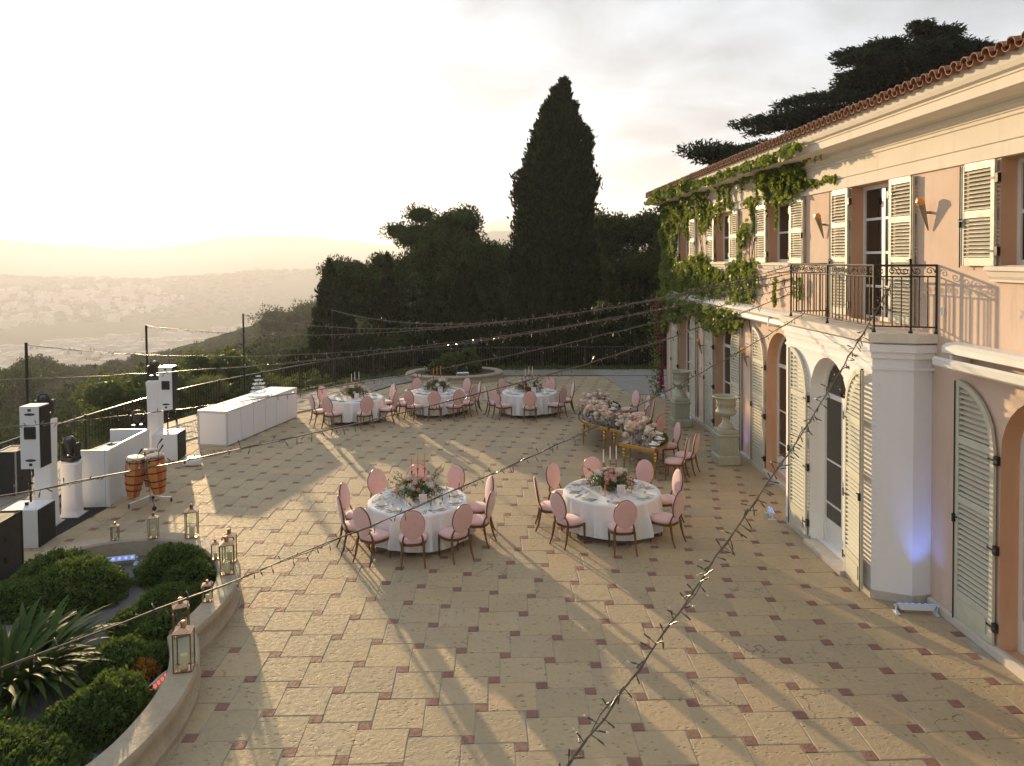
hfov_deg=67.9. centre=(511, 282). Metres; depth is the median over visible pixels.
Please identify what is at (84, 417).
railing
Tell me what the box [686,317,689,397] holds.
french door
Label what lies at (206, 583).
lantern
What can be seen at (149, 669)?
orange shrub
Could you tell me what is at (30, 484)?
speaker pole
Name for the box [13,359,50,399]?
stone pine
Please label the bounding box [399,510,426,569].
chair
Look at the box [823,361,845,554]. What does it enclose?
french door
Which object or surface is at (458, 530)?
chair
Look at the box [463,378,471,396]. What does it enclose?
chair
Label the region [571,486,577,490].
folded napkin
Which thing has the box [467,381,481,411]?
chair
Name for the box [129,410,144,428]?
moving head light
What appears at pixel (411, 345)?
light string
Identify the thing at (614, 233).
holm oak
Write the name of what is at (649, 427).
bud vase
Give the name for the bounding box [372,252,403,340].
cypress
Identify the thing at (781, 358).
french door
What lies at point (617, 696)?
light string
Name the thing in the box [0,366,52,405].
stone pine
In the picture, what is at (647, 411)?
chair
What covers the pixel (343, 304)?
cypress
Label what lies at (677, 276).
ivy
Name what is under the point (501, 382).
chair
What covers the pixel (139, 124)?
sky
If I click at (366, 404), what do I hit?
chair
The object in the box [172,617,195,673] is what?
lantern
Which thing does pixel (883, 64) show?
cedar
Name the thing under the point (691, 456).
chair
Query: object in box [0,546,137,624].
round shrub
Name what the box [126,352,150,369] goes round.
stone pine
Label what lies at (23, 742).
round shrub
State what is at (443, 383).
flower arrangement
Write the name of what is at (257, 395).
tray
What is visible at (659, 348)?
bougainvillea
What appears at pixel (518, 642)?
terrace
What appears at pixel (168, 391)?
column speaker
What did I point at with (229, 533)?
lantern
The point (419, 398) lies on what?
tablecloth
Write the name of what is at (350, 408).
tablecloth
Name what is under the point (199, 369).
light string
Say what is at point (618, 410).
serpentine table
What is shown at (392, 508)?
folded napkin
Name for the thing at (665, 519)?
chair
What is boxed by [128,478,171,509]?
drum stand
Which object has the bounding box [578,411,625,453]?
serpentine table
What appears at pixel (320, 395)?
chair
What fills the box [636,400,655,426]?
chair
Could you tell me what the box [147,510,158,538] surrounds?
lantern
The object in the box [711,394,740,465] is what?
garden urn
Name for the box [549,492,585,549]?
chair
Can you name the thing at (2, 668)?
light string
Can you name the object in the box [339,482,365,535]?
chair
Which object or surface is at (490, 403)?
chair
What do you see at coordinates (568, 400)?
chair
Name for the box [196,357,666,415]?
ground cover
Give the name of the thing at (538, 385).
flower arrangement
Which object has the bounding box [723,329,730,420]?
french door
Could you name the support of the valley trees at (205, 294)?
on the terrain at (209, 256)
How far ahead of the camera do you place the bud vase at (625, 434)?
19.14 m
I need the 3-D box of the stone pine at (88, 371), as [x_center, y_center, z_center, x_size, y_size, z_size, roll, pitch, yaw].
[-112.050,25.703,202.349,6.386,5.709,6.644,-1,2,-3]
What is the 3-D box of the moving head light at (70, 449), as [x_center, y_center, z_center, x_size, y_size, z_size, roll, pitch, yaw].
[-9.405,3.533,16.201,0.360,0.520,0.311,0,2,10]
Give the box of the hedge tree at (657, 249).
[646,227,665,295]
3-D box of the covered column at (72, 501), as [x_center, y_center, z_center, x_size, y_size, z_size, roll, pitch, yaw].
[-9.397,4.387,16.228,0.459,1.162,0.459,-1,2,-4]
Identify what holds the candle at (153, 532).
in the lantern at (153, 516)
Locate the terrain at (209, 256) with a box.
[0,221,666,471]
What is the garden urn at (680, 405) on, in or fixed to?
on the terrace
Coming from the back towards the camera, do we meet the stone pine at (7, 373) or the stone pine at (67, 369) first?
the stone pine at (67, 369)
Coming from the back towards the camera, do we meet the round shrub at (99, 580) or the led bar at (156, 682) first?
the round shrub at (99, 580)
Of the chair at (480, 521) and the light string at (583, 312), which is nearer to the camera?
the chair at (480, 521)
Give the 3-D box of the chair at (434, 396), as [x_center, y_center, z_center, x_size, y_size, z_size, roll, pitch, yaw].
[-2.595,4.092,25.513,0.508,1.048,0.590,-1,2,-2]
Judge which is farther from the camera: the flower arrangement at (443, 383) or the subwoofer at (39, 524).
the flower arrangement at (443, 383)
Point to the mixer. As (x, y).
(104, 447)
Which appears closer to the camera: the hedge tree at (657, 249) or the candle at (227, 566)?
the candle at (227, 566)
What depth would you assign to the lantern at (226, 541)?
12.12 m
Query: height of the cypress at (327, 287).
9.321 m
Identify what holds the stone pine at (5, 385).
on the terrain at (209, 256)
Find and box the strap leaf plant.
[0,594,118,717]
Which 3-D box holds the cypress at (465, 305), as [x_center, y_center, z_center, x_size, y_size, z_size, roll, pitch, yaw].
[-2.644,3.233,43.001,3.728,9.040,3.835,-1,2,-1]
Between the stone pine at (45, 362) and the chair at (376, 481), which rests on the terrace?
the chair at (376, 481)
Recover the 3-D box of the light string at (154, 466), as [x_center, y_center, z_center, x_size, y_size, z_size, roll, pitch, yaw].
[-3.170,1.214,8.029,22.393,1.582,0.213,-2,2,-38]
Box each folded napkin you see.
[375,499,384,505]
[387,505,396,510]
[434,503,443,509]
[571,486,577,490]
[581,493,590,498]
[613,496,622,501]
[640,492,648,497]
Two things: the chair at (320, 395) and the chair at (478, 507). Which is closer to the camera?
the chair at (478, 507)
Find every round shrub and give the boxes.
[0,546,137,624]
[0,703,93,765]
[32,664,155,755]
[78,633,169,685]
[105,578,214,643]
[131,541,216,589]
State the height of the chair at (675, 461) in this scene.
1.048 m
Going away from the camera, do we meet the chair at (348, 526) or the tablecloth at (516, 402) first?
the chair at (348, 526)
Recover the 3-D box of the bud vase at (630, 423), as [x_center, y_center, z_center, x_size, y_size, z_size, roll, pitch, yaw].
[2.972,3.744,19.230,0.269,0.483,0.217,-1,2,-21]
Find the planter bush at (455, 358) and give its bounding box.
[425,348,482,374]
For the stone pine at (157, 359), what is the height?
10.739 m
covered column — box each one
[34,418,64,525]
[59,459,88,517]
[146,380,163,447]
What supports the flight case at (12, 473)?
on the verge
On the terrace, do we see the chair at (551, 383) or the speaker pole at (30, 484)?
the chair at (551, 383)
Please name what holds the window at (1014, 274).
in the villa
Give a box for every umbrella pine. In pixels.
[316,250,404,326]
[377,200,487,289]
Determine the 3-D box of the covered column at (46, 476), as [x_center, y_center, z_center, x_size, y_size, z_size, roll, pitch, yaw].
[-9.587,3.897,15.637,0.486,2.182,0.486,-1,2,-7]
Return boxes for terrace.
[24,376,1023,765]
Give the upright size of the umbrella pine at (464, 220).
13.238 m
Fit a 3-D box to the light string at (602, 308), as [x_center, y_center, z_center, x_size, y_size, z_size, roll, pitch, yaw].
[-3.010,0.663,19.671,19.390,1.952,0.211,0,2,27]
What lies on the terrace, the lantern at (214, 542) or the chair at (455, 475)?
the chair at (455, 475)
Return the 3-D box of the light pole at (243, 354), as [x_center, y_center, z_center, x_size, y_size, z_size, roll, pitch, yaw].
[-9.961,2.869,28.256,0.160,3.440,0.160,-1,2,-1]
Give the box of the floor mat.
[55,496,112,536]
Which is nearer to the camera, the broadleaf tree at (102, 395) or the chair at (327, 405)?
the chair at (327, 405)
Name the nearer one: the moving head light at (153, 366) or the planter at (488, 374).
the moving head light at (153, 366)
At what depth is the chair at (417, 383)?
27.89 m
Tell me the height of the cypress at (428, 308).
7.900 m
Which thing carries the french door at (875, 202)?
in the villa
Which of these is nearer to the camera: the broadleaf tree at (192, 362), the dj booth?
the dj booth
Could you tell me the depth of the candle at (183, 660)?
9.29 m
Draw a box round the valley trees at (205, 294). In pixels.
[0,268,321,361]
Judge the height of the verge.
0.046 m
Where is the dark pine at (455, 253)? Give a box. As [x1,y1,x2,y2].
[358,226,510,337]
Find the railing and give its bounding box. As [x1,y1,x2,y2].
[0,346,666,474]
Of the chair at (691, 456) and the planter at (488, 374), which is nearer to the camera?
the chair at (691, 456)
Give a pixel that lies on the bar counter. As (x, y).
(228, 424)
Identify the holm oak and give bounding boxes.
[441,253,512,323]
[593,207,661,306]
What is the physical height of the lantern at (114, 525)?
0.348 m
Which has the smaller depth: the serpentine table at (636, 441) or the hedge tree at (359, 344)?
the serpentine table at (636, 441)
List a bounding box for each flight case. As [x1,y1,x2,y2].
[0,445,31,495]
[0,510,23,580]
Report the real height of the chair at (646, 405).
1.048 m
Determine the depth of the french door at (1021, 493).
10.13 m
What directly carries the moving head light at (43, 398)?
on the covered column at (46, 476)
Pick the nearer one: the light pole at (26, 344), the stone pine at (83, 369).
the light pole at (26, 344)
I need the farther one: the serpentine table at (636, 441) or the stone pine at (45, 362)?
the stone pine at (45, 362)
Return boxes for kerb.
[59,375,666,495]
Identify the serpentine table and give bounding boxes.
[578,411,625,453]
[585,401,620,434]
[609,424,668,478]
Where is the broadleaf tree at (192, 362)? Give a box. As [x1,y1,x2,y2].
[175,344,264,409]
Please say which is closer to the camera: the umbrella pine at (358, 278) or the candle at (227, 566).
the candle at (227, 566)
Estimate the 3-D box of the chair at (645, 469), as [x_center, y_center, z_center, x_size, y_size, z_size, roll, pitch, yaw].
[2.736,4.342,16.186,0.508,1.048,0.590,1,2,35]
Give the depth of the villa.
11.85 m
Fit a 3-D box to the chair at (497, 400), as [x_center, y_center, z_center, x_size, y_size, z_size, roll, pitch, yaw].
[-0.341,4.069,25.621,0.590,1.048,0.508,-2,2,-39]
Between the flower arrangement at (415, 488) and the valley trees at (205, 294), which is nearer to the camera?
the flower arrangement at (415, 488)
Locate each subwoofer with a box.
[2,500,55,548]
[152,429,185,460]
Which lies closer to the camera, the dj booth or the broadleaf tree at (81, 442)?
the dj booth
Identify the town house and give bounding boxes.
[66,362,89,365]
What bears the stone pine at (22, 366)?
on the terrain at (209, 256)
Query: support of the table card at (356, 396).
on the tablecloth at (350, 408)
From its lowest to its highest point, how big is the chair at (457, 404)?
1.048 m
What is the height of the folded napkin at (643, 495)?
0.081 m
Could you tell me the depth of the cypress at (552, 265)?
39.49 m
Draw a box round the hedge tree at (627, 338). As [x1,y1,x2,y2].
[554,321,666,365]
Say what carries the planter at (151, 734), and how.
on the terrace
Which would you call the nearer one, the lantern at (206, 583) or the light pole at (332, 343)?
the lantern at (206, 583)
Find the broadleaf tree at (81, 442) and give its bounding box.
[57,432,109,458]
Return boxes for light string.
[0,278,792,384]
[0,285,791,428]
[0,291,795,497]
[0,312,803,677]
[28,278,789,359]
[150,272,791,337]
[244,270,789,330]
[332,265,790,325]
[559,284,890,765]
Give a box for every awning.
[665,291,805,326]
[932,341,1023,387]
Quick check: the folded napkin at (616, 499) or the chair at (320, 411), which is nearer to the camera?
the folded napkin at (616, 499)
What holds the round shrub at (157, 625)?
in the planter at (151, 734)
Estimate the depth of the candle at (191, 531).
13.77 m
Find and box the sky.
[0,0,1023,248]
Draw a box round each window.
[676,221,688,262]
[710,214,732,268]
[761,202,793,271]
[983,157,1023,282]
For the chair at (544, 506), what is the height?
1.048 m
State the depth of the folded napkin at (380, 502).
14.37 m
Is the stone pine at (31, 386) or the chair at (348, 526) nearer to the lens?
the chair at (348, 526)
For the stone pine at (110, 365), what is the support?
on the terrain at (209, 256)
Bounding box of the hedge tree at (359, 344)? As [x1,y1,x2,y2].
[272,323,541,382]
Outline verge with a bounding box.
[0,368,630,510]
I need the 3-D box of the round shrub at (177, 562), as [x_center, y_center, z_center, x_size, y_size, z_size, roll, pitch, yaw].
[-5.493,4.891,12.630,1.690,1.111,1.257,1,2,43]
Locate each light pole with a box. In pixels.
[24,342,33,476]
[145,325,147,428]
[242,314,245,394]
[331,309,333,382]
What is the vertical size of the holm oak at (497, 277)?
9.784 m
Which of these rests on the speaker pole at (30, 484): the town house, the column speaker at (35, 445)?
the column speaker at (35, 445)
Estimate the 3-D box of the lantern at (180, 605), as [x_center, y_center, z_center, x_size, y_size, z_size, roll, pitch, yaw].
[-4.440,4.444,10.184,0.210,0.543,0.210,-2,2,-30]
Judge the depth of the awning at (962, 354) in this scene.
10.02 m
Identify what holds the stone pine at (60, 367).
on the terrain at (209, 256)
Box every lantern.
[110,520,119,540]
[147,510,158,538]
[172,594,189,638]
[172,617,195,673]
[184,501,198,538]
[201,578,212,602]
[211,537,219,559]
[219,533,233,575]
[221,526,236,563]
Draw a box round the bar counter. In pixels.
[197,387,297,446]
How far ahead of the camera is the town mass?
1526.63 m
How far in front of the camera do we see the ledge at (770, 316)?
18.95 m
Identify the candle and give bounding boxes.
[151,529,155,537]
[180,652,187,669]
[189,526,194,536]
[205,593,209,600]
[224,560,229,572]
[227,550,231,561]
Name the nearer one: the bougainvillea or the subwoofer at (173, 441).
the subwoofer at (173, 441)
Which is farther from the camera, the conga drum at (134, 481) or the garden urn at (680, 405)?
the garden urn at (680, 405)
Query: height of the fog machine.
0.205 m
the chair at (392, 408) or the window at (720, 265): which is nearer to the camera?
the window at (720, 265)
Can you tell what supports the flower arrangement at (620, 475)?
on the tablecloth at (597, 515)
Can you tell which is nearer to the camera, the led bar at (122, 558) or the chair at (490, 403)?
the led bar at (122, 558)
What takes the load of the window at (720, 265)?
in the villa
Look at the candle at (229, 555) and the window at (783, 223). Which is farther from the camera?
the window at (783, 223)
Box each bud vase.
[584,405,590,417]
[593,411,598,418]
[622,432,629,437]
[624,421,633,433]
[638,416,648,431]
[643,429,651,440]
[645,425,652,437]
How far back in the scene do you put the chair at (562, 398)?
25.56 m
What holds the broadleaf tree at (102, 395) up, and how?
on the terrain at (209, 256)
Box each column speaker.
[19,403,51,468]
[158,365,177,409]
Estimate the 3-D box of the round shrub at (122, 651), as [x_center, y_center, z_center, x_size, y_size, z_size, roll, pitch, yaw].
[-4.977,5.015,9.856,1.168,0.900,1.052,-1,2,-1]
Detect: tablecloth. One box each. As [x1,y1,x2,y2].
[324,393,388,422]
[366,486,475,552]
[408,388,468,415]
[500,388,561,415]
[562,478,662,540]
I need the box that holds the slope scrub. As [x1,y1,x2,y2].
[0,298,411,452]
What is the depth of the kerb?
34.51 m
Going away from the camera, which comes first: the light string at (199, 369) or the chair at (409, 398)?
the light string at (199, 369)
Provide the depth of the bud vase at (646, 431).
18.98 m
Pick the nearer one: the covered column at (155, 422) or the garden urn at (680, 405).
the covered column at (155, 422)
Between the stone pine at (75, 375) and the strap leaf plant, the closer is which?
the strap leaf plant
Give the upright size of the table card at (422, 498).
0.205 m
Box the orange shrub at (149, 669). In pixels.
[128,657,161,683]
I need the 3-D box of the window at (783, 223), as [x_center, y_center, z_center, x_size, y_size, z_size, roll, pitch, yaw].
[6.354,-1.077,17.826,0.440,1.640,1.720,-1,2,-1]
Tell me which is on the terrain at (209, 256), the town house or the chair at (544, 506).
the town house
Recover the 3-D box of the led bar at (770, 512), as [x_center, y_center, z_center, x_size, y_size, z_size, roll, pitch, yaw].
[5.364,4.775,15.754,0.160,0.162,0.482,0,2,10]
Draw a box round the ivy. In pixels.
[644,141,836,336]
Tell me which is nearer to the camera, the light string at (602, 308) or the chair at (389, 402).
the light string at (602, 308)
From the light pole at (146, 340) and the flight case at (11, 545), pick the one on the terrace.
the flight case at (11, 545)
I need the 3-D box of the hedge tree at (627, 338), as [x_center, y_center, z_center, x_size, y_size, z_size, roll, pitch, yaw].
[6.914,3.830,39.951,10.184,4.469,3.706,-1,2,-1]
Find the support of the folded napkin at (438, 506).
on the plate
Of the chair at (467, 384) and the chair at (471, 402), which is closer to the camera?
the chair at (471, 402)
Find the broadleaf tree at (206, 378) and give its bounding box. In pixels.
[183,372,236,416]
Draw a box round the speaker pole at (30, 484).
[29,469,32,501]
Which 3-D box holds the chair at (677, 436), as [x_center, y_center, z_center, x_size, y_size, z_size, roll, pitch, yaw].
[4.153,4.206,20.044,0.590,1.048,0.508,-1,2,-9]
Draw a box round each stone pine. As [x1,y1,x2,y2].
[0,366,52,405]
[0,367,16,388]
[0,370,13,396]
[1,367,42,394]
[7,353,60,393]
[9,364,42,394]
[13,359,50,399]
[37,368,60,395]
[38,360,62,391]
[56,362,79,381]
[67,364,96,378]
[76,366,98,374]
[77,368,100,378]
[99,358,126,374]
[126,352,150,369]
[148,354,162,362]
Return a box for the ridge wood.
[149,295,317,364]
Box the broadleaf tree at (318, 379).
[225,368,334,399]
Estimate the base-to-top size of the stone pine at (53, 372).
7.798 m
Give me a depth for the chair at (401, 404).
25.95 m
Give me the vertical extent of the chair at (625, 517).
1.048 m
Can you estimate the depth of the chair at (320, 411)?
24.77 m
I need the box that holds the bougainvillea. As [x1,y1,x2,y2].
[641,294,663,395]
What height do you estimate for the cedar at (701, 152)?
15.081 m
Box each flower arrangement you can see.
[339,381,371,397]
[388,466,448,499]
[421,377,450,390]
[514,373,542,391]
[580,454,636,491]
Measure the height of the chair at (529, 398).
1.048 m
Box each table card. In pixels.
[354,393,358,399]
[419,494,426,505]
[617,485,624,495]
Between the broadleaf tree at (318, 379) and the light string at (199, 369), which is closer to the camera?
the light string at (199, 369)
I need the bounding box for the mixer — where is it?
[98,445,112,449]
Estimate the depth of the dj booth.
16.85 m
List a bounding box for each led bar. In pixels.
[106,554,137,565]
[147,671,166,689]
[456,372,468,375]
[765,506,776,520]
[893,602,939,616]
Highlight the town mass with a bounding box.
[0,267,310,369]
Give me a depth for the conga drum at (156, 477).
16.58 m
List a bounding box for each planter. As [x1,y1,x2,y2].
[1,532,240,765]
[406,367,502,383]
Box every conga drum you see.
[124,455,144,497]
[142,448,160,486]
[145,452,166,494]
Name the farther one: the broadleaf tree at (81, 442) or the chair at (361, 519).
the broadleaf tree at (81, 442)
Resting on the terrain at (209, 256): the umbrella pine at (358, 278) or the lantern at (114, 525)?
the umbrella pine at (358, 278)
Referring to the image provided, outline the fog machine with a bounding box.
[182,456,202,466]
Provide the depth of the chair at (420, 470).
16.18 m
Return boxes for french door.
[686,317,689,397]
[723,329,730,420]
[777,336,785,477]
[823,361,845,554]
[863,183,888,321]
[1018,432,1023,654]
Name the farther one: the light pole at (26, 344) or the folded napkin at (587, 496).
the light pole at (26, 344)
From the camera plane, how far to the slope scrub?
95.79 m
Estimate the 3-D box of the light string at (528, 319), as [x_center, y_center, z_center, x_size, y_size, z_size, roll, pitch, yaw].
[-2.208,0.613,21.705,20.304,2.005,0.213,1,2,40]
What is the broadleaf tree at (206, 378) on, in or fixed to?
on the terrain at (209, 256)
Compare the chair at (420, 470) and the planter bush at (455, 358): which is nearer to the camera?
the chair at (420, 470)
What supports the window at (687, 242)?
in the villa
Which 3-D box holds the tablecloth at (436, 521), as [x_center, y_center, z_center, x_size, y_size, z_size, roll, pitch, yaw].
[-1.799,4.537,14.683,2.215,0.686,2.158,-1,2,-2]
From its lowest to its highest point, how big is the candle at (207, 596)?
0.096 m
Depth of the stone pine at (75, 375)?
212.32 m
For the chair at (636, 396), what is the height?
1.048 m
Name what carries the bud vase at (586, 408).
on the serpentine table at (588, 421)
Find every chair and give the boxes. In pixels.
[309,394,328,426]
[317,386,326,416]
[321,397,341,428]
[336,495,369,554]
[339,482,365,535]
[352,507,390,567]
[357,396,373,427]
[367,469,385,497]
[379,391,399,423]
[385,384,395,411]
[393,387,411,416]
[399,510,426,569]
[403,390,423,420]
[408,463,427,484]
[412,378,421,389]
[428,390,441,421]
[438,504,473,564]
[446,389,464,419]
[447,465,464,491]
[459,386,478,416]
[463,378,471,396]
[463,490,496,548]
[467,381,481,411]
[468,475,495,529]
[484,386,501,416]
[492,389,511,420]
[497,378,505,395]
[522,391,537,422]
[534,476,562,531]
[546,377,555,389]
[546,462,563,500]
[548,388,567,419]
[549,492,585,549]
[560,382,574,413]
[582,456,601,477]
[608,500,637,557]
[620,390,640,420]
[632,395,651,424]
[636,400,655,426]
[636,459,654,483]
[641,405,650,424]
[650,490,686,548]
[655,414,666,450]
[657,422,681,463]
[661,469,684,522]
[665,437,689,482]
[674,432,699,475]
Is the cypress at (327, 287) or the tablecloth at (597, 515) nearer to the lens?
the tablecloth at (597, 515)
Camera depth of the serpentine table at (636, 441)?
19.08 m
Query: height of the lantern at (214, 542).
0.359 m
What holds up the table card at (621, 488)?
on the tablecloth at (597, 515)
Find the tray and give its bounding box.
[247,393,269,396]
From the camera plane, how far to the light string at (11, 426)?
13.85 m
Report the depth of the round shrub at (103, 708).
8.47 m
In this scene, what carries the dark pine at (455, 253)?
on the terrain at (209, 256)
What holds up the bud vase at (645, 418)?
on the serpentine table at (636, 441)
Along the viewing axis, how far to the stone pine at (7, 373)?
110.78 m
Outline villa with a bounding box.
[646,31,1023,680]
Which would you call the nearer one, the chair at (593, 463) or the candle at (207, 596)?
the candle at (207, 596)
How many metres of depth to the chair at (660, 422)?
21.03 m
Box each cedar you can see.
[671,89,887,172]
[706,15,997,165]
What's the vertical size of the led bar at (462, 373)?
0.168 m
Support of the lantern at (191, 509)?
on the planter at (151, 734)
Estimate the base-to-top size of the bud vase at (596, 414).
0.338 m
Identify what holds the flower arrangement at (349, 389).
on the tablecloth at (350, 408)
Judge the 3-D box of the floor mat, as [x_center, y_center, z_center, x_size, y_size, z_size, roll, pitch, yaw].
[-9.841,4.943,16.965,1.900,0.008,4.300,-1,2,-1]
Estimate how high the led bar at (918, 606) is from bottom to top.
0.164 m
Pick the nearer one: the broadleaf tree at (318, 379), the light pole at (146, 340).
the light pole at (146, 340)
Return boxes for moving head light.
[33,393,54,418]
[61,436,80,461]
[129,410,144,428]
[147,361,161,379]
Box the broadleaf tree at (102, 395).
[57,364,207,451]
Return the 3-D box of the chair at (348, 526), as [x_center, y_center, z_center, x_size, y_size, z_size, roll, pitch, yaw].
[-2.971,4.456,14.203,0.590,1.048,0.508,-1,2,-24]
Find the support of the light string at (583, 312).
hanging from the villa
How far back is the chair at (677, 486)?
15.51 m
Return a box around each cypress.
[306,258,338,352]
[323,282,364,367]
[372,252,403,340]
[406,281,454,358]
[444,260,483,345]
[478,289,506,351]
[498,75,605,365]
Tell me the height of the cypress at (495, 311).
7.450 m
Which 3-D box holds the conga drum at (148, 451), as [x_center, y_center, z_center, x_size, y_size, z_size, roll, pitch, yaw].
[-8.143,4.170,17.157,0.396,0.838,0.394,-1,-4,-1]
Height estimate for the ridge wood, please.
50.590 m
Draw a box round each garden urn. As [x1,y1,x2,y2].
[669,369,692,427]
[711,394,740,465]
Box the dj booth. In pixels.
[81,428,149,506]
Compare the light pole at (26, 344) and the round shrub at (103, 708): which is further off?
the light pole at (26, 344)

